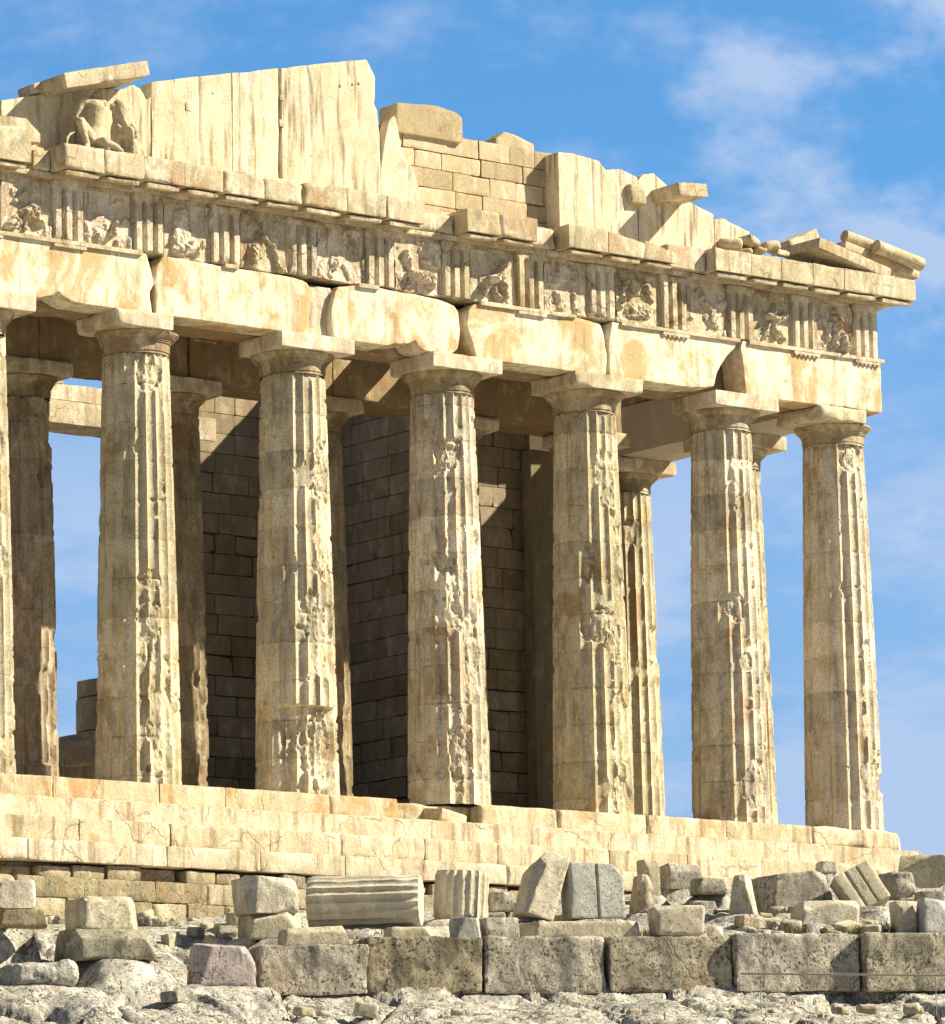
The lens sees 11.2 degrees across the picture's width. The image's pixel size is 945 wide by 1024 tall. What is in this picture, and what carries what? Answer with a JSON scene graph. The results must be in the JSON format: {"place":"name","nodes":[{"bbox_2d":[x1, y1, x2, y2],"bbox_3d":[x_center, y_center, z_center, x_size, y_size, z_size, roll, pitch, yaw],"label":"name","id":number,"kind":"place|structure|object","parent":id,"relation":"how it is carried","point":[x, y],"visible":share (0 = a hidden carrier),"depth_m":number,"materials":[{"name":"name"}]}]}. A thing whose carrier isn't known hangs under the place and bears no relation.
{"place":"outdoors","nodes":[
{"label":"outdoors","id":0,"kind":"place"},
{"bbox_2d":[0,873,944,1023],"bbox_3d":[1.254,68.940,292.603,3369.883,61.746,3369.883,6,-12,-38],"label":"ground","id":1,"kind":"structure","parent":0,"point":[112,991],"depth_m":95.81,"materials":[{"name":"stone"}]},
{"bbox_2d":[0,879,35,909],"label":"fallen block","id":2,"kind":"object","parent":1,"relation":"on","point":[17,894],"depth_m":94.16,"materials":[{"name":"white stone"}]},
{"bbox_2d":[0,909,47,928],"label":"fallen block","id":3,"kind":"object","parent":1,"relation":"on","point":[25,919],"depth_m":93.77,"materials":[{"name":"stone"}]},
{"bbox_2d":[0,959,78,986],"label":"boulder","id":4,"kind":"object","parent":1,"relation":"on","point":[64,972],"visible":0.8,"depth_m":92.79,"materials":[{"name":"stone"}]},
{"bbox_2d":[54,916,64,923],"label":"loose stone","id":5,"kind":"object","parent":1,"relation":"on","point":[59,919],"visible":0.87,"depth_m":99.12,"materials":[{"name":"grey stone"}]},
{"bbox_2d":[54,929,156,962],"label":"boulder","id":6,"kind":"object","parent":1,"relation":"on","point":[79,945],"visible":0.79,"depth_m":94.15,"materials":[{"name":"grey stone"}]},
{"bbox_2d":[65,896,137,929],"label":"fallen block","id":7,"kind":"object","parent":6,"relation":"on","point":[95,912],"depth_m":94.50,"materials":[{"name":"white stone"}]},
{"bbox_2d":[137,915,151,926],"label":"loose stone","id":8,"kind":"object","parent":1,"relation":"on","point":[144,921],"visible":0.84,"depth_m":99.61,"materials":[{"name":"grey stone"}]},
{"bbox_2d":[136,909,153,918],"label":"loose stone","id":9,"kind":"object","parent":1,"relation":"on","point":[150,912],"visible":0.3,"depth_m":100.77,"materials":[{"name":"white stone"}]},
{"bbox_2d":[151,917,164,926],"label":"rubble stone","id":10,"kind":"object","parent":1,"relation":"on","point":[155,922],"visible":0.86,"depth_m":100.11,"materials":[{"name":"white stone"}]},
{"bbox_2d":[159,921,167,926],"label":"loose stone","id":11,"kind":"object","parent":1,"relation":"on","point":[163,923],"visible":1,"depth_m":99.75,"materials":[{"name":"stone"}]},
{"bbox_2d":[161,932,182,945],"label":"rubble stone","id":12,"kind":"object","parent":1,"relation":"on","point":[172,939],"visible":1,"depth_m":97.90,"materials":[{"name":"white stone"}]},
{"bbox_2d":[160,990,184,1003],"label":"loose stone","id":13,"kind":"object","parent":1,"relation":"on","point":[172,996],"visible":1,"depth_m":93.09,"materials":[{"name":"grey stone"}]},
{"bbox_2d":[170,918,180,920],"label":"loose stone","id":14,"kind":"object","parent":1,"relation":"on","point":[175,919],"visible":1,"depth_m":101.05,"materials":[{"name":"white stone"}]},
{"bbox_2d":[187,918,198,920],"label":"loose stone","id":15,"kind":"object","parent":1,"relation":"on","point":[191,919],"visible":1,"depth_m":101.13,"materials":[{"name":"white stone"}]},
{"bbox_2d":[186,927,204,937],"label":"loose stone","id":16,"kind":"object","parent":1,"relation":"on","point":[195,932],"visible":1,"depth_m":98.57,"materials":[{"name":"grey stone"}]},
{"bbox_2d":[199,922,213,928],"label":"rubble stone","id":17,"kind":"object","parent":1,"relation":"on","point":[205,925],"visible":0.83,"depth_m":100.21,"materials":[{"name":"white stone"}]},
{"bbox_2d":[202,935,225,944],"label":"rubble stone","id":18,"kind":"object","parent":1,"relation":"on","point":[207,939],"visible":0.45,"depth_m":97.93,"materials":[{"name":"white stone"}]},
{"bbox_2d":[187,943,256,986],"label":"boulder","id":19,"kind":"object","parent":1,"relation":"on","point":[219,965],"visible":0.85,"depth_m":95.09,"materials":[{"name":"stone"}]},
{"bbox_2d":[217,933,228,937],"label":"loose stone","id":20,"kind":"object","parent":1,"relation":"on","point":[224,935],"visible":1,"depth_m":98.72,"materials":[{"name":"white stone"}]},
{"bbox_2d":[214,925,237,938],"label":"rubble stone","id":21,"kind":"object","parent":1,"relation":"on","point":[231,931],"visible":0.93,"depth_m":99.20,"materials":[{"name":"grey stone"}]},
{"bbox_2d":[225,911,237,926],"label":"rubble stone","id":22,"kind":"object","parent":1,"relation":"on","point":[231,918],"visible":0.27,"depth_m":99.72,"materials":[{"name":"white stone"}]},
{"bbox_2d":[226,937,255,948],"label":"rubble stone","id":23,"kind":"object","parent":1,"relation":"on","point":[245,942],"visible":0.48,"depth_m":97.97,"materials":[{"name":"white stone"}]},
{"bbox_2d":[238,912,301,942],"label":"fallen block","id":24,"kind":"object","parent":1,"relation":"on","point":[257,928],"depth_m":98.00,"materials":[{"name":"white stone"}]},
{"bbox_2d":[231,876,298,916],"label":"fallen block","id":25,"kind":"object","parent":24,"relation":"on","point":[260,895],"depth_m":98.12,"materials":[{"name":"white stone"}]},
{"bbox_2d":[293,1006,313,1016],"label":"loose stone","id":26,"kind":"object","parent":1,"relation":"on","point":[304,1011],"visible":1,"depth_m":93.81,"materials":[{"name":"white stone"}]},
{"bbox_2d":[248,944,368,995],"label":"terrace block","id":27,"kind":"structure","parent":1,"relation":"on","point":[317,970],"depth_m":96.11,"materials":[{"name":"stone"}]},
{"bbox_2d":[277,926,349,945],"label":"fallen block","id":28,"kind":"object","parent":27,"relation":"on","point":[326,935],"depth_m":97.04,"materials":[{"name":"white stone"}]},
{"bbox_2d":[315,1010,331,1016],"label":"loose stone","id":29,"kind":"object","parent":1,"relation":"on","point":[321,1013],"visible":1,"depth_m":93.89,"materials":[{"name":"white stone"}]},
{"bbox_2d":[306,874,424,928],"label":"fluted drum","id":30,"kind":"object","parent":1,"relation":"on","point":[357,901],"visible":0.96,"depth_m":99.98,"materials":[{"name":"stone"}]},
{"bbox_2d":[353,1002,378,1017],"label":"loose stone","id":31,"kind":"object","parent":1,"relation":"on","point":[365,1009],"visible":1,"depth_m":94.01,"materials":[{"name":"white stone"}]},
{"bbox_2d":[353,936,482,994],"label":"terrace block","id":32,"kind":"structure","parent":1,"relation":"on","point":[452,965],"depth_m":96.79,"materials":[{"name":"stone"}]},
{"bbox_2d":[383,927,434,936],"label":"fallen block","id":33,"kind":"object","parent":32,"relation":"on","point":[407,931],"depth_m":97.70,"materials":[{"name":"white stone"}]},
{"bbox_2d":[449,917,480,937],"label":"fallen block","id":34,"kind":"object","parent":32,"relation":"on","point":[464,927],"depth_m":97.97,"materials":[{"name":"stone"}]},
{"bbox_2d":[451,1009,464,1015],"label":"loose stone","id":35,"kind":"object","parent":1,"relation":"on","point":[456,1012],"visible":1,"depth_m":94.61,"materials":[{"name":"white stone"}]},
{"bbox_2d":[433,870,489,918],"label":"fluted drum","id":36,"kind":"object","parent":1,"relation":"on","point":[461,893],"visible":0.94,"depth_m":100.81,"materials":[{"name":"stone"}]},
{"bbox_2d":[0,60,925,923],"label":"temple","id":37,"kind":"structure","parent":1,"relation":"on","point":[398,418],"depth_m":112.12,"materials":[{"name":"stone"}]},
{"bbox_2d":[73,92,123,151],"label":"statue","id":38,"kind":"object","parent":37,"relation":"on","point":[90,123],"visible":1,"depth_m":105.66,"materials":[{"name":"stone"}]},
{"bbox_2d":[109,99,146,155],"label":"statue","id":39,"kind":"object","parent":37,"relation":"on","point":[125,137],"visible":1,"depth_m":106.12,"materials":[{"name":"stone"}]},
{"bbox_2d":[488,912,505,917],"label":"loose stone","id":40,"kind":"object","parent":1,"relation":"on","point":[496,914],"visible":0.38,"depth_m":101.49,"materials":[{"name":"grey stone"}]},
{"bbox_2d":[512,852,569,921],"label":"fallen block","id":41,"kind":"object","parent":1,"relation":"on","point":[541,885],"depth_m":100.06,"materials":[{"name":"white stone"}]},
{"bbox_2d":[482,935,605,993],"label":"terrace block","id":42,"kind":"structure","parent":1,"relation":"on","point":[536,964],"depth_m":97.41,"materials":[{"name":"stone"}]},
{"bbox_2d":[479,917,519,937],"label":"fallen block","id":43,"kind":"object","parent":42,"relation":"on","point":[502,926],"depth_m":98.28,"materials":[{"name":"grey stone"}]},
{"bbox_2d":[519,921,640,937],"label":"fallen block","id":44,"kind":"object","parent":42,"relation":"on","point":[557,929],"depth_m":98.76,"materials":[{"name":"white stone"}]},
{"bbox_2d":[561,861,625,920],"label":"fallen block","id":45,"kind":"object","parent":44,"relation":"on","point":[592,891],"depth_m":100.40,"materials":[{"name":"stone"}]},
{"bbox_2d":[553,914,561,920],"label":"loose stone","id":46,"kind":"object","parent":1,"relation":"on","point":[557,917],"visible":0.27,"depth_m":101.84,"materials":[{"name":"stone"}]},
{"bbox_2d":[626,1008,641,1014],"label":"loose stone","id":47,"kind":"object","parent":1,"relation":"on","point":[633,1011],"visible":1,"depth_m":95.63,"materials":[{"name":"stone"}]},
{"bbox_2d":[603,935,731,992],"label":"terrace block","id":48,"kind":"structure","parent":1,"relation":"on","point":[666,964],"depth_m":98.03,"materials":[{"name":"stone"}]},
{"bbox_2d":[648,905,704,936],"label":"fallen block","id":49,"kind":"object","parent":48,"relation":"on","point":[678,920],"depth_m":99.06,"materials":[{"name":"white stone"}]},
{"bbox_2d":[689,900,716,908],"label":"rubble stone","id":50,"kind":"object","parent":1,"relation":"on","point":[709,904],"visible":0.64,"depth_m":104.87,"materials":[{"name":"stone"}]},
{"bbox_2d":[704,914,715,921],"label":"rubble stone","id":51,"kind":"object","parent":1,"relation":"on","point":[708,917],"visible":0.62,"depth_m":102.71,"materials":[{"name":"white stone"}]},
{"bbox_2d":[729,874,757,914],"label":"fallen block","id":52,"kind":"object","parent":1,"relation":"on","point":[742,899],"depth_m":102.46,"materials":[{"name":"white stone"}]},
{"bbox_2d":[734,915,759,928],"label":"loose stone","id":53,"kind":"object","parent":1,"relation":"on","point":[743,920],"visible":1,"depth_m":101.59,"materials":[{"name":"stone"}]},
{"bbox_2d":[758,912,772,917],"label":"loose stone","id":54,"kind":"object","parent":1,"relation":"on","point":[767,915],"visible":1,"depth_m":103.06,"materials":[{"name":"stone"}]},
{"bbox_2d":[640,922,894,935],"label":"dry grass","id":55,"kind":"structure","parent":1,"relation":"on","point":[887,929],"depth_m":100.95,"materials":[{"name":"brown plant"}]},
{"bbox_2d":[766,921,779,926],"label":"loose stone","id":56,"kind":"object","parent":1,"relation":"on","point":[773,923],"visible":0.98,"depth_m":101.76,"materials":[{"name":"white stone"}]},
{"bbox_2d":[767,1009,781,1012],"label":"loose stone","id":57,"kind":"object","parent":1,"relation":"on","point":[774,1011],"visible":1,"depth_m":96.40,"materials":[{"name":"white stone"}]},
{"bbox_2d":[768,906,784,916],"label":"rubble stone","id":58,"kind":"object","parent":1,"relation":"on","point":[774,910],"visible":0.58,"depth_m":103.45,"materials":[{"name":"grey stone"}]},
{"bbox_2d":[782,907,788,912],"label":"rubble stone","id":59,"kind":"object","parent":1,"relation":"on","point":[785,910],"visible":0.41,"depth_m":103.35,"materials":[{"name":"stone"}]},
{"bbox_2d":[778,918,801,932],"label":"rubble stone","id":60,"kind":"object","parent":1,"relation":"on","point":[787,922],"visible":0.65,"depth_m":101.05,"materials":[{"name":"grey stone"}]},
{"bbox_2d":[751,870,831,912],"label":"fallen block","id":61,"kind":"object","parent":1,"relation":"on","point":[788,889],"depth_m":103.74,"materials":[{"name":"grey stone"}]},
{"bbox_2d":[788,906,794,912],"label":"loose stone","id":62,"kind":"object","parent":1,"relation":"on","point":[790,909],"visible":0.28,"depth_m":103.32,"materials":[{"name":"grey stone"}]},
{"bbox_2d":[728,933,859,992],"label":"terrace block","id":63,"kind":"structure","parent":1,"relation":"on","point":[792,953],"depth_m":98.59,"materials":[{"name":"stone"}]},
{"bbox_2d":[707,926,722,936],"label":"fallen block","id":64,"kind":"object","parent":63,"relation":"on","point":[714,930],"depth_m":99.49,"materials":[{"name":"white stone"}]},
{"bbox_2d":[790,900,859,925],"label":"fallen block","id":65,"kind":"object","parent":1,"relation":"on","point":[829,912],"depth_m":101.77,"materials":[{"name":"white stone"}]},
{"bbox_2d":[819,927,832,933],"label":"loose stone","id":66,"kind":"object","parent":1,"relation":"on","point":[824,930],"visible":0.81,"depth_m":100.95,"materials":[{"name":"stone"}]},
{"bbox_2d":[831,891,838,899],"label":"rubble stone","id":67,"kind":"object","parent":1,"relation":"on","point":[834,896],"visible":0.06,"depth_m":105.92,"materials":[{"name":"stone"}]},
{"bbox_2d":[741,973,944,1015],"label":"metal rail","id":68,"kind":"object","parent":1,"relation":"on","point":[843,974],"visible":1,"depth_m":94.67,"materials":[{"name":"grey metal"}]},
{"bbox_2d":[836,1006,849,1014],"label":"loose stone","id":69,"kind":"object","parent":1,"relation":"on","point":[842,1010],"visible":0.94,"depth_m":96.78,"materials":[{"name":"grey stone"}]},
{"bbox_2d":[832,920,861,933],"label":"rubble stone","id":70,"kind":"object","parent":1,"relation":"on","point":[840,926],"visible":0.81,"depth_m":101.40,"materials":[{"name":"white stone"}]},
{"bbox_2d":[830,861,889,905],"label":"fallen block","id":71,"kind":"object","parent":1,"relation":"on","point":[860,884],"depth_m":103.38,"materials":[{"name":"white stone"}]},
{"bbox_2d":[856,1004,876,1014],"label":"loose stone","id":72,"kind":"object","parent":1,"relation":"on","point":[867,1009],"visible":1,"depth_m":96.84,"materials":[{"name":"stone"}]},
{"bbox_2d":[863,920,878,923],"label":"loose stone","id":73,"kind":"object","parent":1,"relation":"on","point":[870,921],"visible":0.56,"depth_m":102.31,"materials":[{"name":"white stone"}]},
{"bbox_2d":[860,924,883,932],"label":"loose stone","id":74,"kind":"object","parent":1,"relation":"on","point":[874,927],"visible":0.73,"depth_m":101.08,"materials":[{"name":"white stone"}]},
{"bbox_2d":[878,872,915,900],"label":"boulder","id":75,"kind":"object","parent":1,"relation":"on","point":[898,885],"visible":0.73,"depth_m":106.77,"materials":[{"name":"grey stone"}]},
{"bbox_2d":[858,932,944,992],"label":"terrace block","id":76,"kind":"structure","parent":1,"relation":"on","point":[901,953],"depth_m":98.98,"materials":[{"name":"stone"}]},
{"bbox_2d":[889,900,916,932],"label":"fallen block","id":77,"kind":"object","parent":1,"relation":"on","point":[903,918],"depth_m":101.24,"materials":[{"name":"white stone"}]},
{"bbox_2d":[901,897,913,900],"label":"rubble stone","id":78,"kind":"object","parent":1,"relation":"on","point":[908,899],"visible":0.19,"depth_m":106.18,"materials":[{"name":"stone"}]},
{"bbox_2d":[903,1002,919,1014],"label":"loose stone","id":79,"kind":"object","parent":1,"relation":"on","point":[910,1008],"visible":1,"depth_m":97.01,"materials":[{"name":"white stone"}]},
{"bbox_2d":[910,901,916,910],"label":"rubble stone","id":80,"kind":"object","parent":1,"relation":"on","point":[914,903],"visible":0.12,"depth_m":104.50,"materials":[{"name":"white stone"}]},
{"bbox_2d":[917,1006,923,1013],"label":"loose stone","id":81,"kind":"object","parent":1,"relation":"on","point":[921,1011],"visible":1,"depth_m":97.12,"materials":[{"name":"white stone"}]},
{"bbox_2d":[898,855,944,887],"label":"fallen block","id":82,"kind":"object","parent":1,"relation":"on","point":[927,871],"depth_m":112.99,"materials":[{"name":"white stone"}]},
{"bbox_2d":[916,898,944,932],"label":"fallen block","id":83,"kind":"object","parent":1,"relation":"on","point":[930,914],"depth_m":101.05,"materials":[{"name":"stone"}]},
{"bbox_2d":[0,0,944,854],"label":"sky","id":84,"kind":"structure","parent":0,"point":[795,117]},
{"bbox_2d":[488,891,515,912],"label":"fallen block","id":85,"kind":"object","parent":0,"point":[501,901],"depth_m":101.76,"materials":[{"name":"grey stone"}]},
{"bbox_2d":[629,874,653,913],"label":"fallen block","id":86,"kind":"object","parent":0,"point":[641,900],"depth_m":102.55,"materials":[{"name":"stone"}]},
{"bbox_2d":[636,859,660,894],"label":"fallen block","id":87,"kind":"object","parent":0,"point":[650,869],"depth_m":105.69,"materials":[{"name":"white stone"}]},
{"bbox_2d":[659,863,702,890],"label":"fallen block","id":88,"kind":"object","parent":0,"point":[674,876],"depth_m":106.53,"materials":[{"name":"grey stone"}]},
{"bbox_2d":[690,877,726,896],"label":"fallen block","id":89,"kind":"object","parent":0,"point":[704,886],"depth_m":105.22,"materials":[{"name":"grey stone"}]},
{"bbox_2d":[815,861,837,872],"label":"fallen block","id":90,"kind":"object","parent":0,"point":[826,867],"depth_m":108.55,"materials":[{"name":"white stone"}]},
{"bbox_2d":[914,891,943,900],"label":"fallen block","id":91,"kind":"object","parent":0,"point":[938,895],"depth_m":104.78,"materials":[{"name":"grey stone"}]}
]}

